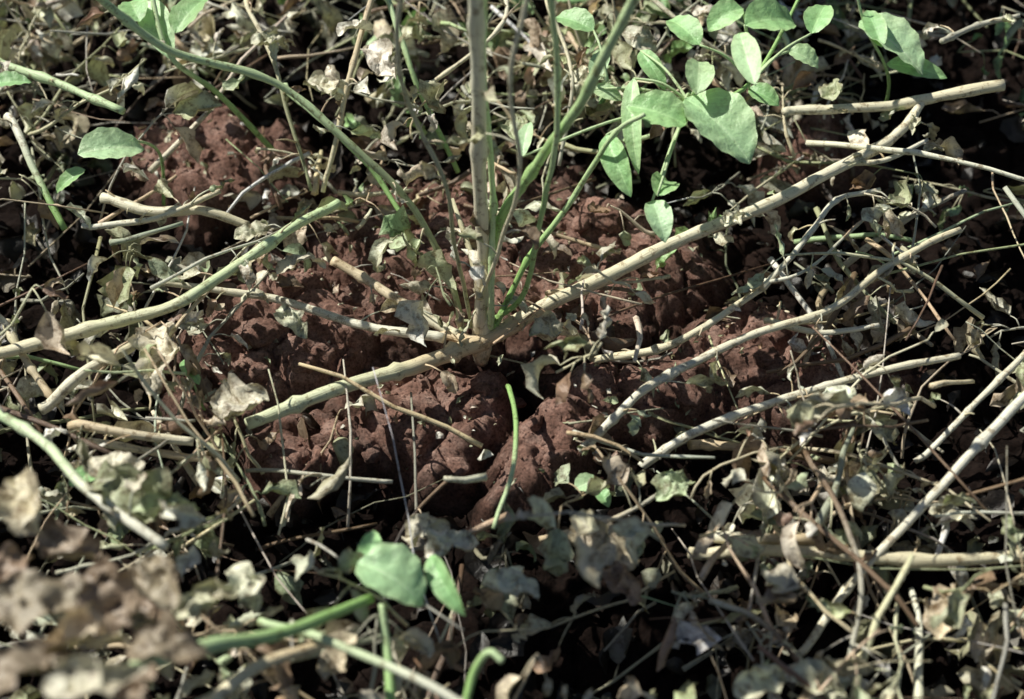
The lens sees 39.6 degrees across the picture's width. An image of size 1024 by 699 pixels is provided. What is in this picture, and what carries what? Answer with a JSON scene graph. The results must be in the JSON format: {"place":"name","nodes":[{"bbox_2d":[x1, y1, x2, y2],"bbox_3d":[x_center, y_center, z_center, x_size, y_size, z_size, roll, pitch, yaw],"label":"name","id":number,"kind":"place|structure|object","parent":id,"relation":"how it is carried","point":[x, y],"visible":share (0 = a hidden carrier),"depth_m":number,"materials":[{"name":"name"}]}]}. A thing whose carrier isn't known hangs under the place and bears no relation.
{"place":"outdoors","nodes":[
{"label":"outdoors","id":0,"kind":"place"},
{"bbox_2d":[2,318,59,406],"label":"dry branch","id":1,"kind":"object","parent":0,"point":[30,366],"visible":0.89,"depth_m":0.98,"materials":[{"name":"beige wood"}]},
{"bbox_2d":[38,343,134,414],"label":"dry branch","id":2,"kind":"object","parent":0,"point":[59,394],"visible":0.79,"depth_m":0.97,"materials":[{"name":"beige wood"}]},
{"bbox_2d":[67,419,193,445],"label":"dry branch","id":3,"kind":"object","parent":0,"point":[90,426],"visible":1,"depth_m":0.94,"materials":[{"name":"beige wood"}]},
{"bbox_2d":[86,437,210,461],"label":"dry branch","id":4,"kind":"object","parent":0,"point":[121,446],"visible":0.71,"depth_m":0.94,"materials":[{"name":"brown wood"}]},
{"bbox_2d":[81,189,220,229],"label":"dry branch","id":5,"kind":"object","parent":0,"point":[172,212],"visible":1,"depth_m":1.06,"materials":[{"name":"beige wood"}]},
{"bbox_2d":[99,192,249,226],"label":"dry branch","id":6,"kind":"object","parent":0,"point":[138,208],"visible":0.95,"depth_m":1.07,"materials":[{"name":"beige wood"}]},
{"bbox_2d":[170,222,290,337],"bbox_3d":[-0.203,-0.052,1.016,0.009,0.005,0.141,27,55,21],"label":"dry branch","id":7,"kind":"object","parent":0,"point":[190,309],"visible":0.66,"depth_m":0.99,"materials":[{"name":"beige wood"}]},
{"bbox_2d":[243,0,311,190],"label":"dry branch","id":8,"kind":"object","parent":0,"point":[259,29],"visible":0.93,"depth_m":1.09,"materials":[{"name":"beige wood"}]},
{"bbox_2d":[245,468,392,483],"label":"dry branch","id":9,"kind":"object","parent":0,"point":[350,478],"visible":0.91,"depth_m":0.94,"materials":[{"name":"beige wood"}]},
{"bbox_2d":[320,0,373,192],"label":"dry branch","id":10,"kind":"object","parent":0,"point":[355,55],"visible":0.92,"depth_m":1.08,"materials":[{"name":"beige wood"}]},
{"bbox_2d":[431,0,508,80],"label":"dry branch","id":11,"kind":"object","parent":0,"point":[496,31],"visible":0.81,"depth_m":1.10,"materials":[{"name":"beige wood"}]},
{"bbox_2d":[0,0,1023,698],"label":"ground","id":12,"kind":"structure","parent":0,"point":[576,666],"depth_m":1.06,"materials":[{"name":"red soil"}]},
{"bbox_2d":[118,0,274,151],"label":"green seedling","id":13,"kind":"object","parent":12,"relation":"on","point":[156,19],"visible":0.95,"depth_m":1.07,"materials":[{"name":"green plant"}]},
{"bbox_2d":[206,641,330,698],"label":"dry branch","id":14,"kind":"object","parent":12,"relation":"on","point":[226,689],"visible":1,"depth_m":0.76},
{"bbox_2d":[393,481,448,543],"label":"dry branch","id":15,"kind":"object","parent":12,"relation":"on","point":[425,502],"visible":0.48,"depth_m":0.95,"materials":[{"name":"brown wood"}]},
{"bbox_2d":[23,50,952,671],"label":"soil clods","id":16,"kind":"object","parent":12,"relation":"on","point":[257,334],"visible":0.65,"depth_m":1.05,"materials":[{"name":"brown soil"}]},
{"bbox_2d":[0,0,1023,698],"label":"dry twig litter","id":17,"kind":"object","parent":12,"relation":"on","point":[822,518],"visible":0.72,"depth_m":1.00,"materials":[{"name":"beige wood"}]},
{"bbox_2d":[3,112,66,230],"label":"green stem","id":18,"kind":"object","parent":17,"relation":"on","point":[19,134],"visible":0.99,"depth_m":1.07,"materials":[{"name":"green plant"}]},
{"bbox_2d":[0,58,125,114],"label":"green stem","id":19,"kind":"object","parent":17,"relation":"on","point":[45,78],"visible":0.94,"depth_m":1.08,"materials":[{"name":"plant"}]},
{"bbox_2d":[0,410,169,550],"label":"green stem","id":20,"kind":"object","parent":17,"relation":"on","point":[31,433],"visible":1,"depth_m":0.84,"materials":[{"name":"green plant"}]},
{"bbox_2d":[0,71,205,486],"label":"green seedling","id":21,"kind":"object","parent":17,"relation":"on","point":[9,78],"visible":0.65,"depth_m":1.05,"materials":[{"name":"green plant"}]},
{"bbox_2d":[56,127,165,205],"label":"green seedling","id":22,"kind":"object","parent":17,"relation":"on","point":[105,142],"visible":0.98,"depth_m":1.05,"materials":[{"name":"green plant"}]},
{"bbox_2d":[0,199,341,358],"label":"green stem","id":23,"kind":"object","parent":17,"relation":"on","point":[87,329],"visible":0.93,"depth_m":0.99,"materials":[{"name":"plant"}]},
{"bbox_2d":[129,530,504,698],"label":"green seedling","id":24,"kind":"object","parent":17,"relation":"on","point":[390,570],"visible":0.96,"depth_m":0.79,"materials":[{"name":"green plant"}]},
{"bbox_2d":[284,83,399,210],"bbox_3d":[-0.125,-0.150,1.084,0.137,0.065,0.012,35,58,26],"label":"green stem","id":25,"kind":"object","parent":17,"relation":"on","point":[382,183],"visible":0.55,"depth_m":1.08,"materials":[{"name":"green plant"}]},
{"bbox_2d":[385,0,459,172],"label":"green stem","id":26,"kind":"object","parent":17,"relation":"on","point":[404,48],"visible":0.81,"depth_m":1.10,"materials":[{"name":"plant"}]},
{"bbox_2d":[0,0,1023,698],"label":"dry leaf litter","id":27,"kind":"object","parent":12,"relation":"on","point":[100,602],"visible":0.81,"depth_m":0.96,"materials":[{"name":"beige plant"}]},
{"bbox_2d":[96,0,928,429],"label":"peanut plant","id":28,"kind":"object","parent":12,"relation":"on","point":[722,120],"visible":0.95,"depth_m":0.98,"materials":[{"name":"green plant"}]},
{"bbox_2d":[463,203,620,254],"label":"dry branch","id":29,"kind":"object","parent":12,"relation":"on","point":[592,245],"visible":0.49,"depth_m":1.09,"materials":[{"name":"beige wood"}]},
{"bbox_2d":[492,384,610,528],"bbox_3d":[0.026,0.067,0.949,0.079,0.033,0.133,0,50,0],"label":"green seedling","id":30,"kind":"object","parent":12,"relation":"on","point":[602,497],"visible":0.96,"depth_m":0.94,"materials":[{"name":"green plant"}]},
{"bbox_2d":[545,286,646,295],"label":"dry branch","id":31,"kind":"object","parent":12,"relation":"on","point":[553,291],"visible":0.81,"depth_m":1.05,"materials":[{"name":"brown wood"}]},
{"bbox_2d":[616,0,638,7],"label":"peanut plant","id":32,"kind":"object","parent":12,"relation":"on","point":[621,2],"visible":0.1,"depth_m":1.36,"materials":[{"name":"green plant"}]},
{"bbox_2d":[651,0,733,60],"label":"dry branch","id":33,"kind":"object","parent":12,"relation":"on","point":[662,7],"visible":0.39,"depth_m":1.13,"materials":[{"name":"beige wood"}]},
{"bbox_2d":[593,187,880,363],"bbox_3d":[0.176,-0.048,1.040,0.252,0.062,0.039,-24,54,-19],"label":"dry branch","id":34,"kind":"object","parent":12,"relation":"on","point":[655,349],"visible":0.98,"depth_m":1.02,"materials":[{"name":"beige wood"}]},
{"bbox_2d":[577,227,961,453],"bbox_3d":[0.186,-0.008,1.006,0.321,0.064,0.018,-22,53,-17],"label":"dry branch","id":35,"kind":"object","parent":12,"relation":"on","point":[613,419],"visible":0.98,"depth_m":0.99,"materials":[{"name":"beige wood"}]},
{"bbox_2d":[764,220,863,282],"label":"dry branch","id":36,"kind":"object","parent":12,"relation":"on","point":[818,261],"visible":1,"depth_m":1.02,"materials":[{"name":"beige wood"}]},
{"bbox_2d":[763,317,879,334],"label":"dry branch","id":37,"kind":"object","parent":12,"relation":"on","point":[797,328],"visible":0.88,"depth_m":1.01,"materials":[{"name":"beige wood"}]},
{"bbox_2d":[781,79,1005,115],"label":"dry branch","id":38,"kind":"object","parent":12,"relation":"on","point":[973,89],"visible":1,"depth_m":1.09,"materials":[{"name":"beige wood"}]},
{"bbox_2d":[857,0,946,100],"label":"green seedling","id":39,"kind":"object","parent":12,"relation":"on","point":[899,36],"visible":0.98,"depth_m":1.09,"materials":[{"name":"green plant"}]},
{"bbox_2d":[939,13,1020,43],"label":"dry branch","id":40,"kind":"object","parent":12,"relation":"on","point":[952,36],"visible":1,"depth_m":1.10,"materials":[{"name":"beige wood"}]},
{"bbox_2d":[545,0,574,165],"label":"dry branch","id":41,"kind":"object","parent":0,"point":[572,81],"visible":0.72,"depth_m":1.09,"materials":[{"name":"beige wood"}]},
{"bbox_2d":[539,493,655,541],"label":"dry branch","id":42,"kind":"object","parent":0,"point":[624,513],"visible":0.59,"depth_m":0.92,"materials":[{"name":"beige wood"}]},
{"bbox_2d":[709,598,798,662],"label":"dry branch","id":43,"kind":"object","parent":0,"point":[752,616],"visible":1,"depth_m":0.85,"materials":[{"name":"grey wood"}]},
{"bbox_2d":[713,530,814,544],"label":"dry branch","id":44,"kind":"object","parent":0,"point":[773,539],"visible":0.44,"depth_m":0.91,"materials":[{"name":"beige wood"}]},
{"bbox_2d":[687,438,887,472],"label":"dry branch","id":45,"kind":"object","parent":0,"point":[709,444],"visible":0.56,"depth_m":0.97,"materials":[{"name":"brown wood"}]},
{"bbox_2d":[638,353,960,469],"bbox_3d":[0.197,0.040,0.977,0.232,0.046,0.013,-13,51,-11],"label":"dry branch","id":46,"kind":"object","parent":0,"point":[683,438],"visible":0.93,"depth_m":0.96,"materials":[{"name":"beige wood"}]},
{"bbox_2d":[803,448,863,658],"bbox_3d":[0.201,0.123,0.874,0.022,0.016,0.160,0,50,0],"label":"dry branch","id":47,"kind":"object","parent":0,"point":[825,484],"visible":1,"depth_m":0.87,"materials":[{"name":"beige wood"}]},
{"bbox_2d":[762,475,920,628],"bbox_3d":[0.200,0.122,0.875,0.009,0.016,0.136,-29,56,-22],"label":"dry branch","id":48,"kind":"object","parent":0,"point":[846,550],"visible":0.94,"depth_m":0.86,"materials":[{"name":"brown wood"}]},
{"bbox_2d":[687,544,1023,567],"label":"dry branch","id":49,"kind":"object","parent":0,"point":[922,560],"visible":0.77,"depth_m":0.89,"materials":[{"name":"beige wood"}]},
{"bbox_2d":[860,414,900,468],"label":"dry branch","id":50,"kind":"object","parent":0,"point":[873,422],"visible":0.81,"depth_m":0.94,"materials":[{"name":"beige wood"}]},
{"bbox_2d":[796,391,1023,656],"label":"dry branch","id":51,"kind":"object","parent":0,"point":[982,440],"visible":0.9,"depth_m":0.90,"materials":[{"name":"beige wood"}]},
{"bbox_2d":[913,350,1023,463],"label":"dry branch","id":52,"kind":"object","parent":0,"point":[998,380],"visible":0.98,"depth_m":0.96,"materials":[{"name":"beige wood"}]}
]}

